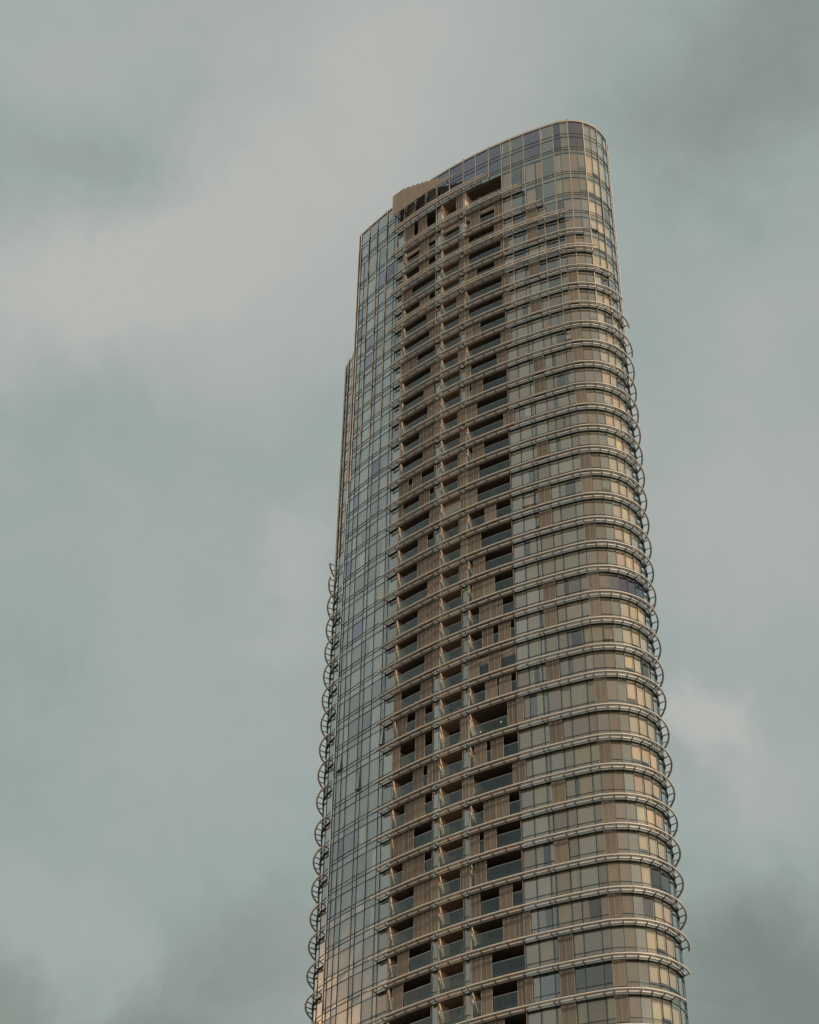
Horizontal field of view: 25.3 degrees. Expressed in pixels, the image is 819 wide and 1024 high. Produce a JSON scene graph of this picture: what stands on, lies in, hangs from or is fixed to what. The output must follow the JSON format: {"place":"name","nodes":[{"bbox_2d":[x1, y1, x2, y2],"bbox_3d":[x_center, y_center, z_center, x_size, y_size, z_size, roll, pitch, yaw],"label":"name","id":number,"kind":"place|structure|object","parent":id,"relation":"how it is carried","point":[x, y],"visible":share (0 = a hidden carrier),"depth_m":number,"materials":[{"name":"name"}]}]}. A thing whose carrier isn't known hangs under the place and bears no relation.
{"place":"outdoors","nodes":[
{"label":"outdoors","id":0,"kind":"place"},
{"bbox_2d":[0,0,818,1023],"label":"sky","id":1,"kind":"structure","parent":0,"point":[189,189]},
{"bbox_2d":[481,936,489,943],"bbox_3d":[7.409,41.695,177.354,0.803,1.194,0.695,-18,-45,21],"label":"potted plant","id":2,"kind":"object","parent":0,"point":[485,938],"visible":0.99,"depth_m":177.39,"materials":[{"name":"green plant"}]},
{"bbox_2d":[304,118,690,1023],"bbox_3d":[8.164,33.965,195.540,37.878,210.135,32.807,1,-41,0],"label":"residential tower","id":3,"kind":"structure","parent":0,"point":[490,576],"depth_m":203.00,"materials":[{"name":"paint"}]},
{"bbox_2d":[359,237,360,266],"bbox_3d":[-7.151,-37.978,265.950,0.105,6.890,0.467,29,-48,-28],"label":"parapet window","id":4,"kind":"structure","parent":3,"relation":"in","point":[360,237],"depth_m":265.92,"materials":[{"name":"grey metal"}]},
{"bbox_2d":[361,235,368,262],"bbox_3d":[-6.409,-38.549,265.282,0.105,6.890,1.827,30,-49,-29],"label":"parapet window","id":5,"kind":"structure","parent":3,"relation":"in","point":[362,235],"depth_m":265.15,"materials":[{"name":"grey glass"}]},
{"bbox_2d":[369,228,376,254],"bbox_3d":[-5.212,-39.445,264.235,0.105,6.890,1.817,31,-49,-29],"label":"parapet window","id":6,"kind":"structure","parent":3,"relation":"in","point":[370,228],"depth_m":264.05,"materials":[{"name":"grey glass"}]},
{"bbox_2d":[377,221,386,250],"bbox_3d":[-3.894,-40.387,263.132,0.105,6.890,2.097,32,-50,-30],"label":"parapet window","id":7,"kind":"structure","parent":3,"relation":"in","point":[378,221],"depth_m":262.83,"materials":[{"name":"grey glass"}]},
{"bbox_2d":[387,218,394,240],"bbox_3d":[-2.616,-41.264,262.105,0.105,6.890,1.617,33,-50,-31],"label":"parapet window","id":8,"kind":"structure","parent":3,"relation":"in","point":[394,218],"depth_m":261.80,"materials":[{"name":"grey glass"}]},
{"bbox_2d":[395,209,403,233],"bbox_3d":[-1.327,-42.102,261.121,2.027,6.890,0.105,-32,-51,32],"label":"parapet window","id":9,"kind":"structure","parent":3,"relation":"in","point":[401,214],"depth_m":261.10,"materials":[{"name":"grey glass"}]},
{"bbox_2d":[405,203,414,225],"bbox_3d":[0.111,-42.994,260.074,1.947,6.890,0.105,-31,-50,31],"label":"parapet window","id":10,"kind":"structure","parent":3,"relation":"in","point":[414,203],"depth_m":260.21,"materials":[{"name":"grey metal"}]},
{"bbox_2d":[415,194,424,222],"bbox_3d":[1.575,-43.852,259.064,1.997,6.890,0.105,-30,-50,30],"label":"parapet window","id":11,"kind":"structure","parent":3,"relation":"in","point":[420,202],"depth_m":259.07,"materials":[{"name":"black glass"}]},
{"bbox_2d":[437,171,448,203],"bbox_3d":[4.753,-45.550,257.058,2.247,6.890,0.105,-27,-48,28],"label":"parapet window","id":12,"kind":"structure","parent":3,"relation":"in","point":[443,188],"depth_m":257.37,"materials":[{"name":"grey glass"}]},
{"bbox_2d":[450,163,462,196],"bbox_3d":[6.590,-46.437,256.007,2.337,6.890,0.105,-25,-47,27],"label":"parapet window","id":13,"kind":"structure","parent":3,"relation":"in","point":[457,180],"depth_m":256.49,"materials":[{"name":"grey glass"}]},
{"bbox_2d":[463,156,474,188],"bbox_3d":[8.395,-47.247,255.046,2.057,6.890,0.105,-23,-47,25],"label":"parapet window","id":14,"kind":"structure","parent":3,"relation":"in","point":[469,165],"depth_m":255.74,"materials":[{"name":"grey glass"}]},
{"bbox_2d":[476,150,487,186],"bbox_3d":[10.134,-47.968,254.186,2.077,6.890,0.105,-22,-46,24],"label":"parapet window","id":15,"kind":"structure","parent":3,"relation":"in","point":[482,158],"depth_m":254.74,"materials":[{"name":"grey glass"}]},
{"bbox_2d":[489,145,500,180],"bbox_3d":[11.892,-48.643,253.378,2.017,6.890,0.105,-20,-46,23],"label":"parapet window","id":16,"kind":"structure","parent":3,"relation":"in","point":[494,153],"depth_m":253.62,"materials":[{"name":"grey glass"}]},
{"bbox_2d":[501,144,509,170],"bbox_3d":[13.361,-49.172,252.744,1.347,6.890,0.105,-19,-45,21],"label":"parapet window","id":17,"kind":"structure","parent":3,"relation":"in","point":[501,144],"depth_m":252.91,"materials":[{"name":"grey glass"}]},
{"bbox_2d":[510,147,523,166],"bbox_3d":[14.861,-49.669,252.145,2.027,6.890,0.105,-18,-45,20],"label":"parapet window","id":18,"kind":"structure","parent":3,"relation":"in","point":[520,147],"depth_m":251.99,"materials":[{"name":"grey glass"}]},
{"bbox_2d":[523,130,540,161],"bbox_3d":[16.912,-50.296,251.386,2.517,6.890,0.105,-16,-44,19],"label":"parapet window","id":19,"kind":"structure","parent":3,"relation":"in","point":[532,139],"depth_m":251.71,"materials":[{"name":"grey glass"}]},
{"bbox_2d":[540,133,552,155],"bbox_3d":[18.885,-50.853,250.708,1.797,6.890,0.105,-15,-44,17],"label":"parapet window","id":20,"kind":"structure","parent":3,"relation":"in","point":[540,133],"depth_m":250.55,"materials":[{"name":"grey glass"}]},
{"bbox_2d":[552,123,560,151],"bbox_3d":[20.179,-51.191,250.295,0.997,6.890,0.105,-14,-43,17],"label":"parapet window","id":21,"kind":"structure","parent":3,"relation":"in","point":[556,134],"depth_m":250.61,"materials":[{"name":"grey glass"}]},
{"bbox_2d":[559,125,567,149],"bbox_3d":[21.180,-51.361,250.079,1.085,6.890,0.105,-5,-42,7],"label":"parapet window","id":22,"kind":"structure","parent":3,"relation":"in","point":[559,125],"depth_m":249.57,"materials":[{"name":"grey glass"}]},
{"bbox_2d":[567,122,576,146],"bbox_3d":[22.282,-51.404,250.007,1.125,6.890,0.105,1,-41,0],"label":"parapet window","id":23,"kind":"structure","parent":3,"relation":"in","point":[571,125],"depth_m":250.42,"materials":[{"name":"grey glass"}]},
{"bbox_2d":[575,122,583,152],"bbox_3d":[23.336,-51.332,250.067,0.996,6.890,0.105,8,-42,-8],"label":"parapet window","id":24,"kind":"structure","parent":3,"relation":"in","point":[578,126],"depth_m":250.36,"materials":[{"name":"grey glass"}]},
{"bbox_2d":[589,125,597,156],"bbox_3d":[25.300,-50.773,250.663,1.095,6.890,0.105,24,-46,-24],"label":"parapet window","id":25,"kind":"structure","parent":3,"relation":"in","point":[589,125],"depth_m":250.36,"materials":[{"name":"grey glass"}]},
{"bbox_2d":[595,129,603,164],"bbox_3d":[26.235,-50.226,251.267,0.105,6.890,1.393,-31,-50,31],"label":"parapet window","id":26,"kind":"structure","parent":3,"relation":"in","point":[599,137],"depth_m":251.34,"materials":[{"name":"grey glass"}]},
{"bbox_2d":[602,137,607,170],"bbox_3d":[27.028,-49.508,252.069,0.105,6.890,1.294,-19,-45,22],"label":"parapet window","id":27,"kind":"structure","parent":3,"relation":"in","point":[603,141],"depth_m":252.14,"materials":[{"name":"grey glass"}]}
]}

